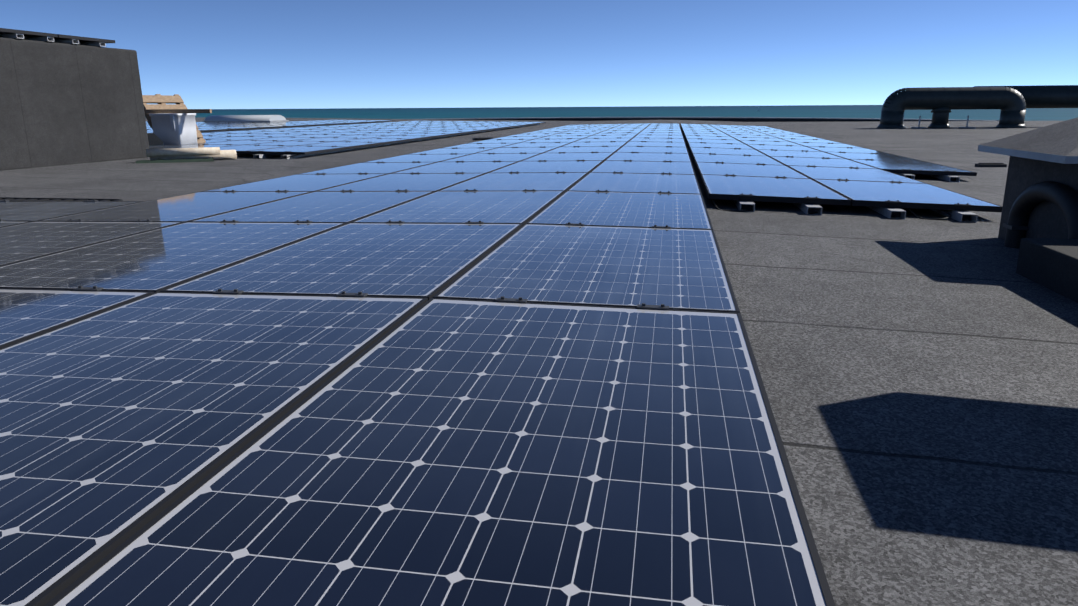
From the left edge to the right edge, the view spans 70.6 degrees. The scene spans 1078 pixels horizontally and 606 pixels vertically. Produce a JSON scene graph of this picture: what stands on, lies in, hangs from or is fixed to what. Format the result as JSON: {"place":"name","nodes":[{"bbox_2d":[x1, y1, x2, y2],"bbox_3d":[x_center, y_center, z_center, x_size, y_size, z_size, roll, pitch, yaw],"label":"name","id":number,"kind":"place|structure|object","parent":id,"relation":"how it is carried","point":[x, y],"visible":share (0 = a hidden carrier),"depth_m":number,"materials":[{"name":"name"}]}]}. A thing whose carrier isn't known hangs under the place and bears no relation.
{"place":"outdoors","nodes":[
{"label":"outdoors","id":0,"kind":"place"},
{"bbox_2d":[0,0,1077,108],"label":"sky","id":1,"kind":"structure","parent":0,"point":[213,54],"materials":[{"name":"blue"}]},
{"bbox_2d":[0,117,1077,605],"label":"roof","id":2,"kind":"structure","parent":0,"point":[918,379],"depth_m":2.26,"materials":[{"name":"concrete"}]},
{"bbox_2d":[0,197,122,200],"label":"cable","id":3,"kind":"object","parent":2,"relation":"on","point":[40,199],"visible":0.19,"depth_m":6.12,"materials":[{"name":"black rubber"}]},
{"bbox_2d":[0,37,149,170],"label":"wall","id":4,"kind":"structure","parent":2,"relation":"on","point":[64,104],"depth_m":10.29,"materials":[{"name":"grey concrete"}]},
{"bbox_2d":[0,33,105,46],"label":"plant room top rails","id":5,"kind":"object","parent":4,"relation":"on","point":[50,39],"visible":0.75,"depth_m":10.02,"materials":[{"name":"silver metal"}]},
{"bbox_2d":[0,28,114,42],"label":"plant room modules","id":6,"kind":"object","parent":5,"relation":"on","point":[39,34],"visible":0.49,"depth_m":9.97,"materials":[{"name":"black"}]},
{"bbox_2d":[147,134,163,144],"bbox_3d":[-6.864,-2.875,13.595,0.300,0.296,0.079,-1,14,-2],"label":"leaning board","id":7,"kind":"object","parent":2,"relation":"on","point":[153,139],"visible":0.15,"depth_m":13.58,"materials":[{"name":"grey wood"}]},
{"bbox_2d":[149,113,197,144],"bbox_3d":[-6.600,-3.106,13.784,0.574,0.640,0.595,2,15,9],"label":"plastic tub","id":8,"kind":"object","parent":2,"relation":"on","point":[174,128],"visible":0.9,"depth_m":13.55,"materials":[{"name":"white plastic"}]},
{"bbox_2d":[145,109,211,113],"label":"timber beam","id":9,"kind":"structure","parent":8,"relation":"on","point":[148,111],"depth_m":13.54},
{"bbox_2d":[142,94,204,141],"bbox_3d":[-6.951,-3.420,14.412,0.670,1.047,1.000,5,15,19],"label":"leaning pallet","id":10,"kind":"object","parent":2,"relation":"on","point":[160,101],"visible":0.27,"depth_m":14.37,"materials":[{"name":"brown wood"}]},
{"bbox_2d":[136,147,236,162],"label":"felt rolls","id":11,"kind":"object","parent":2,"relation":"on","point":[178,155],"visible":0.96,"depth_m":11.05,"materials":[{"name":"beige fabric"}]},
{"bbox_2d":[201,115,288,122],"bbox_3d":[-12.275,-7.678,31.823,3.060,0.360,1.560,2,15,9],"label":"barrel skylight","id":12,"kind":"object","parent":2,"relation":"on","point":[247,118],"visible":0.83,"depth_m":31.27,"materials":[{"name":"plastic"}]},
{"bbox_2d":[201,121,977,222],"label":"mounting rails","id":13,"kind":"object","parent":2,"relation":"on","point":[894,213],"visible":0.15,"depth_m":5.61,"materials":[{"name":"metal"}]},
{"bbox_2d":[0,120,1001,605],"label":"solar panels","id":14,"kind":"object","parent":13,"relation":"on","point":[428,420],"visible":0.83,"depth_m":1.78,"materials":[{"name":"blue"}]},
{"bbox_2d":[0,119,970,309],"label":"panel clamps","id":15,"kind":"object","parent":14,"relation":"on","point":[361,294],"visible":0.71,"depth_m":5.44,"materials":[{"name":"grey metal"}]},
{"bbox_2d":[245,154,950,219],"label":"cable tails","id":16,"kind":"object","parent":2,"relation":"on","point":[912,212],"visible":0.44,"depth_m":5.41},
{"bbox_2d":[441,117,998,121],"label":"roof parapet","id":17,"kind":"structure","parent":2,"relation":"on","point":[771,119],"depth_m":40.73,"materials":[{"name":"grey concrete"}]},
{"bbox_2d":[472,137,1006,166],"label":"loose pads","id":18,"kind":"object","parent":2,"relation":"on","point":[989,164],"visible":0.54,"depth_m":10.42,"materials":[{"name":"black rubber"}]},
{"bbox_2d":[877,85,1077,128],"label":"vent ducts","id":19,"kind":"object","parent":2,"relation":"on","point":[1012,103],"visible":0.96,"depth_m":27.31,"materials":[{"name":"metal"}]},
{"bbox_2d":[998,156,1077,239],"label":"roof housing","id":20,"kind":"object","parent":2,"relation":"on","point":[1046,219],"visible":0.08,"depth_m":4.08,"materials":[{"name":"metal"}]},
{"bbox_2d":[978,117,1077,163],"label":"roof housing lid","id":21,"kind":"object","parent":20,"relation":"on","point":[1057,142],"visible":1,"depth_m":3.95,"materials":[{"name":"grey metal"}]},
{"bbox_2d":[1003,181,1077,247],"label":"pipe","id":22,"kind":"object","parent":20,"relation":"attached to","point":[1063,197],"visible":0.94,"depth_m":3.95,"materials":[{"name":"black metal"}]},
{"bbox_2d":[1016,238,1077,302],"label":"roof housing kerb","id":23,"kind":"structure","parent":2,"relation":"on","point":[1051,264],"depth_m":3.28,"materials":[{"name":"grey concrete"}]},
{"bbox_2d":[145,105,1077,120],"bbox_3d":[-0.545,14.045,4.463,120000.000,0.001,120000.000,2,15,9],"label":"sea","id":24,"kind":"structure","parent":0,"point":[874,111],"depth_m":1869.49,"materials":[{"name":"liquid"}]}
]}

